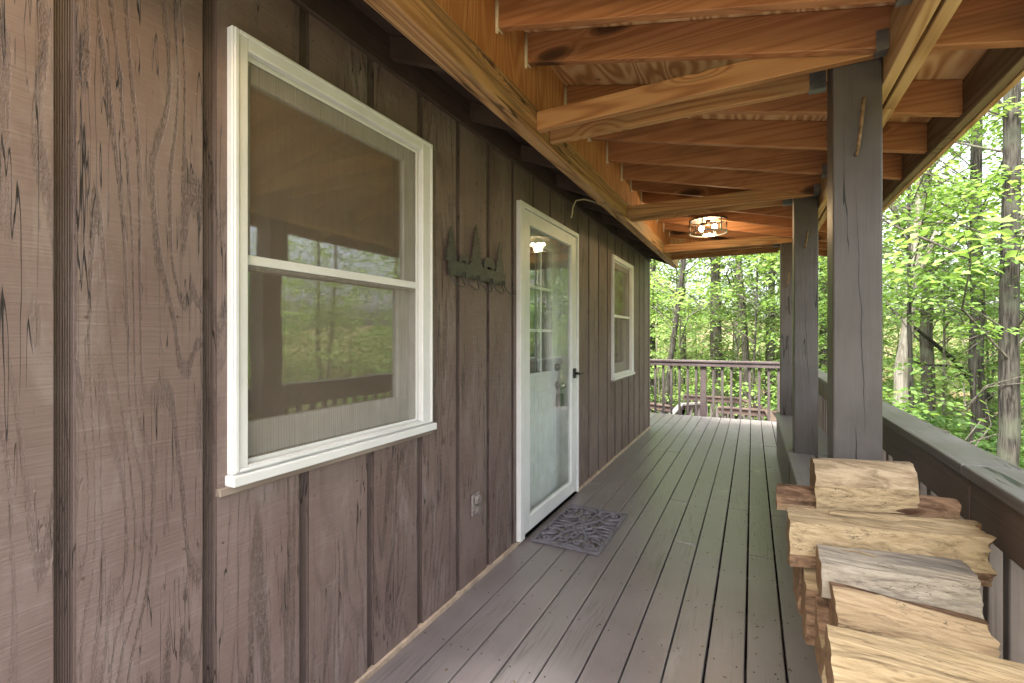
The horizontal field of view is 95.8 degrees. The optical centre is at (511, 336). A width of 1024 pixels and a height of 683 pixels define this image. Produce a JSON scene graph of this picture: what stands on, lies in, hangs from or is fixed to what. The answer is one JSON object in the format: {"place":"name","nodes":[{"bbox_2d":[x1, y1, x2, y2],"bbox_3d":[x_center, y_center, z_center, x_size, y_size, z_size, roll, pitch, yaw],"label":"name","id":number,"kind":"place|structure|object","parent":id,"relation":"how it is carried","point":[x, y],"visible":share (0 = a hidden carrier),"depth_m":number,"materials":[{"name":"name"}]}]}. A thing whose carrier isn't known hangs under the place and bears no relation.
{"place":"outdoors","nodes":[
{"label":"outdoors","id":0,"kind":"place"},
{"bbox_2d":[655,318,1023,452],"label":"ground","id":1,"kind":"structure","parent":0,"point":[883,378],"depth_m":41.96,"materials":[{"name":"green plant"}]},
{"bbox_2d":[0,0,668,682],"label":"cabin","id":2,"kind":"object","parent":1,"relation":"on","point":[282,396],"visible":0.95,"depth_m":1.48,"materials":[{"name":"brown paint"}]},
{"bbox_2d":[216,25,436,497],"bbox_3d":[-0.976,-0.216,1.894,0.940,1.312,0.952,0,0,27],"label":"window","id":3,"kind":"structure","parent":2,"relation":"in","point":[330,198],"depth_m":1.91,"materials":[{"name":"white paint"}]},
{"bbox_2d":[471,491,481,516],"bbox_3d":[-0.185,0.882,2.449,0.032,0.115,0.075,0,0,27],"label":"outlet","id":4,"kind":"object","parent":2,"relation":"attached to","point":[476,498],"visible":1,"depth_m":2.43,"materials":[{"name":"grey plastic"}]},
{"bbox_2d":[443,225,514,295],"bbox_3d":[-0.144,-0.417,2.487,0.041,0.352,0.711,0,0,27],"label":"coat rack","id":5,"kind":"object","parent":2,"relation":"attached to","point":[474,269],"visible":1,"depth_m":2.43,"materials":[{"name":"green metal"}]},
{"bbox_2d":[530,228,565,510],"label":"entry door","id":6,"kind":"structure","parent":2,"relation":"in","point":[546,398],"depth_m":3.70,"materials":[{"name":"white"}]},
{"bbox_2d":[525,209,582,533],"bbox_3d":[0.317,0.223,3.389,0.088,2.086,1.014,0,0,27],"label":"storm door","id":7,"kind":"structure","parent":2,"relation":"in","point":[533,517],"depth_m":3.44,"materials":[{"name":"white paint"}]},
{"bbox_2d":[610,254,634,382],"bbox_3d":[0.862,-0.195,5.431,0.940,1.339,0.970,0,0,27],"label":"window","id":8,"kind":"structure","parent":2,"relation":"in","point":[622,272],"depth_m":5.56,"materials":[{"name":"white paint"}]},
{"bbox_2d":[364,0,1023,267],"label":"porch roof","id":9,"kind":"structure","parent":2,"relation":"attached to","point":[667,120],"depth_m":2.00,"materials":[{"name":"brown wood"}]},
{"bbox_2d":[570,198,642,229],"bbox_3d":[0.298,-0.988,2.832,0.279,0.241,3.500,0,0,27],"label":"loose cable","id":10,"kind":"object","parent":9,"relation":"hanging from","point":[590,201],"visible":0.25,"depth_m":3.43,"materials":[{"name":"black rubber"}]},
{"bbox_2d":[689,215,727,237],"bbox_3d":[1.936,-1.090,4.572,0.358,0.142,0.358,0,0,27],"label":"ceiling light","id":11,"kind":"object","parent":9,"relation":"attached to","point":[706,220],"visible":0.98,"depth_m":4.54,"materials":[{"name":"white glass"}]},
{"bbox_2d":[365,413,821,682],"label":"deck","id":12,"kind":"structure","parent":1,"relation":"on","point":[543,620],"depth_m":2.37,"materials":[{"name":"grey wood"}]},
{"bbox_2d":[531,504,626,555],"bbox_3d":[0.480,1.292,3.157,0.442,0.022,0.710,0,0,27],"label":"door mat","id":13,"kind":"object","parent":12,"relation":"on","point":[580,526],"depth_m":3.10,"materials":[{"name":"grey rubber"}]},
{"bbox_2d":[429,445,794,682],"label":"leaf scraps","id":14,"kind":"object","parent":12,"relation":"on","point":[686,601],"visible":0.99,"depth_m":2.02,"materials":[{"name":"brown plant"}]},
{"bbox_2d":[650,359,779,421],"bbox_3d":[2.706,0.967,7.860,3.556,1.167,0.145,0,0,27],"label":"railing","id":15,"kind":"object","parent":12,"relation":"attached to","point":[713,364],"visible":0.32,"depth_m":7.55,"materials":[{"name":"brown wood"}]},
{"bbox_2d":[780,243,791,415],"bbox_3d":[2.920,0.098,4.894,0.146,2.365,0.201,0,0,27],"label":"porch post","id":16,"kind":"object","parent":12,"relation":"on","point":[785,328],"visible":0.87,"depth_m":4.86,"materials":[{"name":"wood"}]},
{"bbox_2d":[775,412,826,485],"bbox_3d":[1.413,1.059,1.886,0.326,0.474,7.050,0,0,27],"label":"bench","id":17,"kind":"object","parent":12,"relation":"on","point":[794,468],"visible":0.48,"depth_m":3.51,"materials":[{"name":"grey wood"}]},
{"bbox_2d":[793,567,801,614],"bbox_3d":[1.046,0.688,1.373,0.357,0.268,0.252,0,0,27],"label":"firewood log","id":18,"kind":"object","parent":17,"relation":"on","point":[797,585],"visible":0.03,"depth_m":1.38,"materials":[{"name":"brown wood"}]},
{"bbox_2d":[776,483,960,518],"bbox_3d":[1.041,0.493,1.374,0.478,0.076,0.072,0,0,15],"label":"firewood log","id":19,"kind":"object","parent":18,"relation":"on","point":[792,495],"visible":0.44,"depth_m":1.33,"materials":[{"name":"brown wood"}]},
{"bbox_2d":[810,458,919,513],"bbox_3d":[1.058,0.440,1.406,0.307,0.135,0.155,0,0,12],"label":"firewood log","id":20,"kind":"object","parent":19,"relation":"on","point":[866,485],"visible":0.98,"depth_m":1.35,"materials":[{"name":"beige wood"}]},
{"bbox_2d":[800,567,818,645],"bbox_3d":[0.956,0.728,1.206,0.340,0.186,0.132,0,0,27],"label":"firewood log","id":21,"kind":"object","parent":17,"relation":"on","point":[809,588],"visible":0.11,"depth_m":1.23,"materials":[{"name":"brown wood"}]},
{"bbox_2d":[786,507,997,586],"bbox_3d":[1.019,0.572,1.271,0.506,0.148,0.127,0,0,13],"label":"firewood log","id":22,"kind":"object","parent":21,"relation":"on","point":[967,542],"visible":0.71,"depth_m":1.24,"materials":[{"name":"pale split wood"},{"name":"brown bark"}]},
{"bbox_2d":[828,511,900,520],"bbox_3d":[0.963,0.490,1.269,0.161,0.007,0.012,0,0,20],"label":"wood splinter","id":23,"kind":"object","parent":22,"relation":"on","point":[865,516],"visible":1,"depth_m":1.26,"materials":[{"name":"beige wood"}]},
{"bbox_2d":[901,518,944,524],"bbox_3d":[1.099,0.496,1.248,0.124,0.012,0.011,0,0,10],"label":"wood splinter","id":24,"kind":"object","parent":22,"relation":"on","point":[916,519],"visible":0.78,"depth_m":1.25,"materials":[{"name":"beige wood"}]},
{"bbox_2d":[815,544,984,619],"bbox_3d":[0.955,0.614,1.158,0.357,0.118,0.126,0,0,16],"label":"firewood log","id":25,"kind":"object","parent":21,"relation":"on","point":[949,584],"visible":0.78,"depth_m":1.13,"materials":[{"name":"weathered grey split wood"},{"name":"brown bark"}]},
{"bbox_2d":[843,550,876,556],"bbox_3d":[0.904,0.561,1.198,0.100,0.012,0.007,0,0,27],"label":"wood splinter","id":26,"kind":"object","parent":25,"relation":"on","point":[860,552],"visible":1,"depth_m":1.20,"materials":[{"name":"beige wood"}]},
{"bbox_2d":[814,594,829,682],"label":"firewood log","id":27,"kind":"object","parent":17,"relation":"on","point":[821,613],"visible":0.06,"depth_m":1.16,"materials":[{"name":"brown wood"}]},
{"bbox_2d":[828,581,1000,657],"bbox_3d":[0.896,0.668,1.047,0.291,0.149,0.170,0,0,27],"label":"firewood log","id":28,"kind":"object","parent":27,"relation":"on","point":[857,609],"visible":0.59,"depth_m":1.03,"materials":[{"name":"beige wood"}]},
{"bbox_2d":[823,624,1023,682],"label":"firewood log","id":29,"kind":"object","parent":28,"relation":"on","point":[852,656],"visible":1,"depth_m":0.90,"materials":[{"name":"light tan split wood"}]},
{"bbox_2d":[879,636,919,647],"bbox_3d":[0.772,0.621,0.945,0.180,0.012,0.009,0,0,22],"label":"wood splinter","id":30,"kind":"object","parent":29,"relation":"on","point":[892,639],"visible":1,"depth_m":0.94,"materials":[{"name":"beige wood"}]},
{"bbox_2d":[792,196,817,456],"bbox_3d":[2.095,0.098,3.306,0.146,2.365,0.201,0,0,27],"label":"porch post","id":31,"kind":"object","parent":12,"relation":"on","point":[804,325],"visible":0.87,"depth_m":3.26,"materials":[{"name":"grey wood"}]},
{"bbox_2d":[827,57,881,460],"bbox_3d":[1.266,0.098,1.710,0.146,2.365,0.201,0,0,27],"label":"porch post","id":32,"kind":"object","parent":12,"relation":"on","point":[854,260],"visible":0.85,"depth_m":1.67,"materials":[{"name":"grey wood"}]},
{"bbox_2d":[818,369,1023,663],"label":"railing","id":33,"kind":"object","parent":12,"relation":"attached to","point":[984,488],"visible":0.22,"depth_m":1.36,"materials":[{"name":"grey wood"}]},
{"bbox_2d":[650,290,666,356],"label":"sapling","id":34,"kind":"object","parent":1,"relation":"on","point":[654,331],"visible":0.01,"depth_m":17.44,"materials":[{"name":"green plant"}]},
{"bbox_2d":[650,386,668,402],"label":"shrub","id":35,"kind":"object","parent":1,"relation":"on","point":[651,387],"visible":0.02,"depth_m":16.93,"materials":[{"name":"green plant"}]},
{"bbox_2d":[655,293,692,367],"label":"sapling","id":36,"kind":"object","parent":1,"relation":"on","point":[666,343],"visible":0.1,"depth_m":29.16,"materials":[{"name":"green plant"}]},
{"bbox_2d":[657,373,698,405],"bbox_3d":[7.067,2.615,20.807,2.916,2.074,3.546,0,0,27],"label":"shrub","id":37,"kind":"object","parent":1,"relation":"on","point":[674,387],"visible":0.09,"depth_m":20.84,"materials":[{"name":"green plant"}]},
{"bbox_2d":[658,303,706,381],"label":"sapling","id":38,"kind":"object","parent":1,"relation":"on","point":[689,346],"visible":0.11,"depth_m":26.40,"materials":[{"name":"green plant"}]},
{"bbox_2d":[650,271,717,412],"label":"sapling","id":39,"kind":"object","parent":1,"relation":"on","point":[659,329],"visible":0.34,"depth_m":15.59,"materials":[{"name":"green plant"}]},
{"bbox_2d":[650,296,720,415],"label":"sapling","id":40,"kind":"object","parent":1,"relation":"on","point":[662,343],"visible":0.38,"depth_m":14.04,"materials":[{"name":"green plant"}]},
{"bbox_2d":[658,270,723,382],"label":"sapling","id":41,"kind":"object","parent":1,"relation":"on","point":[689,317],"visible":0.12,"depth_m":24.94,"materials":[{"name":"green plant"}]},
{"bbox_2d":[651,261,730,334],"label":"forest tree","id":42,"kind":"object","parent":1,"relation":"on","point":[689,289],"depth_m":19.67,"materials":[{"name":"green plant"}]},
{"bbox_2d":[650,256,737,401],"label":"forest tree","id":43,"kind":"object","parent":1,"relation":"on","point":[684,356],"depth_m":17.91,"materials":[{"name":"green plant"}]},
{"bbox_2d":[662,302,725,392],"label":"sapling","id":44,"kind":"object","parent":1,"relation":"on","point":[690,377],"visible":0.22,"depth_m":22.23,"materials":[{"name":"green plant"}]},
{"bbox_2d":[650,259,741,416],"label":"sapling","id":45,"kind":"object","parent":1,"relation":"on","point":[693,354],"visible":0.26,"depth_m":16.66,"materials":[{"name":"green plant"}]},
{"bbox_2d":[650,258,751,411],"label":"forest tree","id":46,"kind":"object","parent":1,"relation":"on","point":[653,342],"visible":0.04,"depth_m":18.83,"materials":[{"name":"green plant"}]},
{"bbox_2d":[650,255,779,413],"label":"forest tree","id":47,"kind":"object","parent":1,"relation":"on","point":[678,304],"visible":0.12,"depth_m":13.46,"materials":[{"name":"green plant"}]},
{"bbox_2d":[666,257,776,403],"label":"sapling","id":48,"kind":"object","parent":1,"relation":"on","point":[724,353],"visible":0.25,"depth_m":18.73,"materials":[{"name":"green plant"}]},
{"bbox_2d":[667,256,779,392],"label":"forest tree","id":49,"kind":"object","parent":1,"relation":"on","point":[736,324],"visible":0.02,"depth_m":27.14,"materials":[{"name":"green plant"}]},
{"bbox_2d":[690,367,763,406],"bbox_3d":[9.989,2.460,21.175,3.694,2.182,3.064,0,0,15],"label":"shrub","id":50,"kind":"object","parent":1,"relation":"on","point":[725,372],"visible":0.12,"depth_m":20.88,"materials":[{"name":"green plant"}]},
{"bbox_2d":[686,259,778,418],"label":"sapling","id":51,"kind":"object","parent":1,"relation":"on","point":[733,343],"visible":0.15,"depth_m":19.98,"materials":[{"name":"green plant"}]},
{"bbox_2d":[651,256,818,417],"bbox_3d":[7.713,-4.531,16.451,7.663,17.012,8.071,0,0,27],"label":"forest tree","id":52,"kind":"object","parent":1,"relation":"on","point":[716,330],"visible":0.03,"depth_m":16.85,"materials":[{"name":"green plant"}]},
{"bbox_2d":[707,393,766,420],"bbox_3d":[7.289,2.797,15.043,3.122,2.057,2.858,0,0,27],"label":"shrub","id":53,"kind":"object","parent":1,"relation":"on","point":[735,405],"visible":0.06,"depth_m":15.04,"materials":[{"name":"green plant"}]},
{"bbox_2d":[650,254,826,415],"bbox_3d":[7.586,-3.946,14.982,7.738,15.700,8.509,0,0,27],"label":"forest tree","id":54,"kind":"object","parent":1,"relation":"on","point":[745,349],"visible":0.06,"depth_m":14.93,"materials":[{"name":"green plant"}]},
{"bbox_2d":[727,298,764,375],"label":"sapling","id":55,"kind":"object","parent":1,"relation":"on","point":[759,339],"visible":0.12,"depth_m":27.52,"materials":[{"name":"green plant"}]},
{"bbox_2d":[678,253,826,420],"bbox_3d":[6.902,0.026,12.860,3.900,7.650,3.885,0,0,-20],"label":"sapling","id":56,"kind":"object","parent":1,"relation":"on","point":[743,259],"visible":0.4,"depth_m":13.16,"materials":[{"name":"green plant"}]},
{"bbox_2d":[687,253,826,419],"bbox_3d":[8.307,0.249,15.405,4.639,7.403,4.255,0,0,27],"label":"sapling","id":57,"kind":"object","parent":1,"relation":"on","point":[757,356],"visible":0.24,"depth_m":15.42,"materials":[{"name":"green plant"}]},
{"bbox_2d":[759,309,779,395],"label":"sapling","id":58,"kind":"object","parent":1,"relation":"on","point":[775,338],"visible":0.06,"depth_m":20.85,"materials":[{"name":"green plant"}]},
{"bbox_2d":[722,260,818,401],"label":"sapling","id":59,"kind":"object","parent":1,"relation":"on","point":[756,330],"visible":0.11,"depth_m":18.59,"materials":[{"name":"green plant"}]},
{"bbox_2d":[731,262,826,385],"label":"sapling","id":60,"kind":"object","parent":1,"relation":"on","point":[761,346],"visible":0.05,"depth_m":16.65,"materials":[{"name":"green plant"}]},
{"bbox_2d":[737,299,826,420],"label":"sapling","id":61,"kind":"object","parent":1,"relation":"on","point":[822,337],"visible":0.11,"depth_m":11.03,"materials":[{"name":"green plant"}]},
{"bbox_2d":[685,254,883,419],"bbox_3d":[8.855,-4.047,15.763,8.055,16.012,7.330,0,0,-41],"label":"forest tree","id":62,"kind":"object","parent":1,"relation":"on","point":[770,354],"visible":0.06,"depth_m":15.34,"materials":[{"name":"green plant"}]},
{"bbox_2d":[729,256,893,407],"bbox_3d":[8.574,0.059,13.050,3.837,7.687,3.822,0,0,-4],"label":"sapling","id":63,"kind":"object","parent":1,"relation":"on","point":[774,388],"visible":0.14,"depth_m":13.42,"materials":[{"name":"green plant"}]},
{"bbox_2d":[696,147,959,371],"bbox_3d":[10.639,-3.926,16.042,8.209,15.696,8.282,0,0,27],"label":"forest tree","id":64,"kind":"object","parent":1,"relation":"on","point":[821,333],"visible":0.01,"depth_m":15.89,"materials":[{"name":"green plant"}]},
{"bbox_2d":[654,154,1023,392],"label":"woods","id":65,"kind":"object","parent":1,"relation":"on","point":[819,328],"visible":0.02,"depth_m":32.64,"materials":[{"name":"green plant"}]},
{"bbox_2d":[818,304,893,390],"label":"sapling","id":66,"kind":"object","parent":1,"relation":"on","point":[882,333],"depth_m":18.51,"materials":[{"name":"green plant"}]},
{"bbox_2d":[724,141,1000,409],"bbox_3d":[7.798,-3.461,13.016,6.757,14.716,8.219,0,0,10],"label":"forest tree","id":67,"kind":"object","parent":1,"relation":"on","point":[775,255],"visible":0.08,"depth_m":11.75,"materials":[{"name":"green plant"}]},
{"bbox_2d":[818,174,946,306],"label":"forest tree","id":68,"kind":"object","parent":1,"relation":"on","point":[900,214],"visible":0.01,"depth_m":19.48,"materials":[{"name":"green plant"}]},
{"bbox_2d":[754,78,1023,414],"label":"forest tree","id":69,"kind":"object","parent":1,"relation":"on","point":[909,190],"visible":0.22,"depth_m":7.70,"materials":[{"name":"green plant"}]},
{"bbox_2d":[777,149,1023,337],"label":"forest tree","id":70,"kind":"object","parent":1,"relation":"on","point":[918,321],"visible":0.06,"depth_m":15.40,"materials":[{"name":"green plant"}]},
{"bbox_2d":[882,299,938,402],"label":"sapling","id":71,"kind":"object","parent":1,"relation":"on","point":[896,353],"visible":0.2,"depth_m":19.02,"materials":[{"name":"green plant"}]},
{"bbox_2d":[882,377,940,412],"bbox_3d":[15.592,2.607,18.482,2.866,2.040,3.027,0,0,-6],"label":"shrub","id":72,"kind":"object","parent":1,"relation":"on","point":[892,389],"visible":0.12,"depth_m":18.31,"materials":[{"name":"green plant"}]},
{"bbox_2d":[882,290,942,385],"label":"sapling","id":73,"kind":"object","parent":1,"relation":"on","point":[899,330],"visible":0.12,"depth_m":21.42,"materials":[{"name":"green plant"}]},
{"bbox_2d":[818,81,1023,421],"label":"forest tree","id":74,"kind":"object","parent":1,"relation":"on","point":[926,349],"visible":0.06,"depth_m":11.41,"materials":[{"name":"green plant"}]},
{"bbox_2d":[883,305,992,400],"bbox_3d":[10.187,0.408,11.193,3.603,2.357,0.307,0,0,-15],"label":"dead branch","id":75,"kind":"object","parent":74,"relation":"attached to","point":[934,343],"visible":0.52,"depth_m":11.23,"materials":[{"name":"brown wood"}]},
{"bbox_2d":[892,174,955,409],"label":"forest tree","id":76,"kind":"object","parent":1,"relation":"on","point":[900,381],"visible":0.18,"depth_m":10.34,"materials":[{"name":"beige plant"}]},
{"bbox_2d":[882,301,967,416],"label":"sapling","id":77,"kind":"object","parent":1,"relation":"on","point":[917,399],"visible":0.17,"depth_m":17.22,"materials":[{"name":"green plant"}]},
{"bbox_2d":[882,196,983,399],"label":"forest tree","id":78,"kind":"object","parent":1,"relation":"on","point":[899,296],"visible":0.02,"depth_m":23.93,"materials":[{"name":"green plant"}]},
{"bbox_2d":[882,273,992,394],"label":"sapling","id":79,"kind":"object","parent":1,"relation":"on","point":[941,329],"visible":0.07,"depth_m":19.27,"materials":[{"name":"green plant"}]},
{"bbox_2d":[902,405,976,438],"bbox_3d":[7.998,2.521,9.032,3.219,2.283,3.758,0,0,27],"label":"shrub","id":80,"kind":"object","parent":1,"relation":"on","point":[933,421],"visible":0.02,"depth_m":8.84,"materials":[{"name":"green plant"}]},
{"bbox_2d":[918,404,965,440],"bbox_3d":[14.637,3.015,15.846,2.139,1.523,2.578,0,0,-14],"label":"shrub","id":81,"kind":"object","parent":1,"relation":"on","point":[949,415],"visible":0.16,"depth_m":15.72,"materials":[{"name":"green plant"}]},
{"bbox_2d":[914,300,985,415],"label":"sapling","id":82,"kind":"object","parent":1,"relation":"on","point":[947,361],"visible":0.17,"depth_m":20.51,"materials":[{"name":"green plant"}]},
{"bbox_2d":[912,268,991,406],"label":"sapling","id":83,"kind":"object","parent":1,"relation":"on","point":[946,344],"visible":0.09,"depth_m":22.05,"materials":[{"name":"green plant"}]},
{"bbox_2d":[882,80,1023,466],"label":"forest tree","id":84,"kind":"object","parent":1,"relation":"on","point":[1009,419],"visible":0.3,"depth_m":6.50,"materials":[{"name":"green plant"}]},
{"bbox_2d":[882,184,1023,436],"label":"sapling","id":85,"kind":"object","parent":1,"relation":"on","point":[990,363],"visible":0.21,"depth_m":10.97,"materials":[{"name":"green plant"}]},
{"bbox_2d":[882,96,1023,315],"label":"forest tree","id":86,"kind":"object","parent":1,"relation":"on","point":[988,163],"visible":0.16,"depth_m":10.00,"materials":[{"name":"green plant"}]},
{"bbox_2d":[882,163,1023,445],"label":"sapling","id":87,"kind":"object","parent":1,"relation":"on","point":[973,303],"visible":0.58,"depth_m":6.96,"materials":[{"name":"green plant"}]},
{"bbox_2d":[882,86,1023,450],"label":"forest tree","id":88,"kind":"object","parent":1,"relation":"on","point":[976,154],"visible":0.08,"depth_m":9.45,"materials":[{"name":"green plant"}]},
{"bbox_2d":[937,397,995,427],"bbox_3d":[16.775,2.968,17.475,1.941,1.382,2.339,0,0,14],"label":"shrub","id":89,"kind":"object","parent":1,"relation":"on","point":[959,408],"visible":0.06,"depth_m":17.42,"materials":[{"name":"green plant"}]},
{"bbox_2d":[918,291,1023,451],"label":"sapling","id":90,"kind":"object","parent":1,"relation":"on","point":[961,353],"visible":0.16,"depth_m":12.03,"materials":[{"name":"green plant"}]},
{"bbox_2d":[919,211,1023,440],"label":"sapling","id":91,"kind":"object","parent":1,"relation":"on","point":[985,382],"visible":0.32,"depth_m":9.58,"materials":[{"name":"green plant"}]},
{"bbox_2d":[926,410,1023,448],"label":"shrub","id":92,"kind":"object","parent":1,"relation":"on","point":[949,424],"visible":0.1,"depth_m":9.82,"materials":[{"name":"green plant"}]},
{"bbox_2d":[934,290,1023,451],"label":"sapling","id":93,"kind":"object","parent":1,"relation":"on","point":[992,371],"visible":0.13,"depth_m":13.06,"materials":[{"name":"green plant"}]},
{"bbox_2d":[936,314,1021,391],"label":"sapling","id":94,"kind":"object","parent":1,"relation":"on","point":[984,353],"visible":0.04,"depth_m":21.55,"materials":[{"name":"green plant"}]},
{"bbox_2d":[939,267,1023,428],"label":"sapling","id":95,"kind":"object","parent":1,"relation":"on","point":[958,344],"visible":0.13,"depth_m":14.36,"materials":[{"name":"green plant"}]},
{"bbox_2d":[948,295,1023,400],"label":"sapling","id":96,"kind":"object","parent":1,"relation":"on","point":[994,348],"visible":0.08,"depth_m":18.18,"materials":[{"name":"green plant"}]},
{"bbox_2d":[950,85,1023,281],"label":"forest tree","id":97,"kind":"object","parent":1,"relation":"on","point":[998,182],"visible":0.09,"depth_m":17.43,"materials":[{"name":"green plant"}]},
{"bbox_2d":[962,396,1023,440],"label":"shrub","id":98,"kind":"object","parent":1,"relation":"on","point":[997,421],"visible":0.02,"depth_m":15.46,"materials":[{"name":"green plant"}]},
{"bbox_2d":[963,304,1023,451],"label":"sapling","id":99,"kind":"object","parent":1,"relation":"on","point":[994,395],"visible":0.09,"depth_m":12.20,"materials":[{"name":"green plant"}]},
{"bbox_2d":[965,424,1023,468],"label":"shrub","id":100,"kind":"object","parent":1,"relation":"on","point":[991,443],"visible":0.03,"depth_m":7.57,"materials":[{"name":"green plant"}]},
{"bbox_2d":[965,437,1023,467],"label":"shrub","id":101,"kind":"object","parent":1,"relation":"on","point":[995,452],"visible":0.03,"depth_m":8.51,"materials":[{"name":"green plant"}]},
{"bbox_2d":[655,79,1023,318],"label":"sky","id":102,"kind":"structure","parent":0,"point":[999,154],"materials":[{"name":"white"}]},
{"bbox_3d":[3.913,3.425,10.137,3.600,2.150,5.000,0,0,27],"label":"stair landing","id":103,"kind":"object","parent":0,"visible":0},
{"bbox_2d":[650,402,673,413],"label":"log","id":104,"kind":"object","parent":103,"relation":"on","point":[667,407],"visible":0.18,"depth_m":10.99,"materials":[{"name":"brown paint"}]},
{"bbox_2d":[669,402,707,416],"bbox_3d":[4.049,2.053,10.898,1.377,0.995,0.358,0,0,-32],"label":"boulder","id":105,"kind":"object","parent":103,"relation":"on","point":[684,407],"visible":0.19,"depth_m":10.99,"materials":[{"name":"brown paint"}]},
{"bbox_2d":[683,394,776,420],"bbox_3d":[5.560,2.036,11.779,2.260,1.027,0.548,0,0,38],"label":"stair railing","id":106,"kind":"object","parent":103,"relation":"on","point":[718,399],"visible":0.34,"depth_m":11.95,"materials":[{"name":"brown paint"}]},
{"bbox_2d":[717,406,776,422],"bbox_3d":[4.495,1.861,8.966,1.067,0.837,2.062,0,0,27],"label":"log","id":107,"kind":"object","parent":103,"relation":"on","point":[754,412],"visible":0.27,"depth_m":9.78,"materials":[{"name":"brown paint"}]}
]}

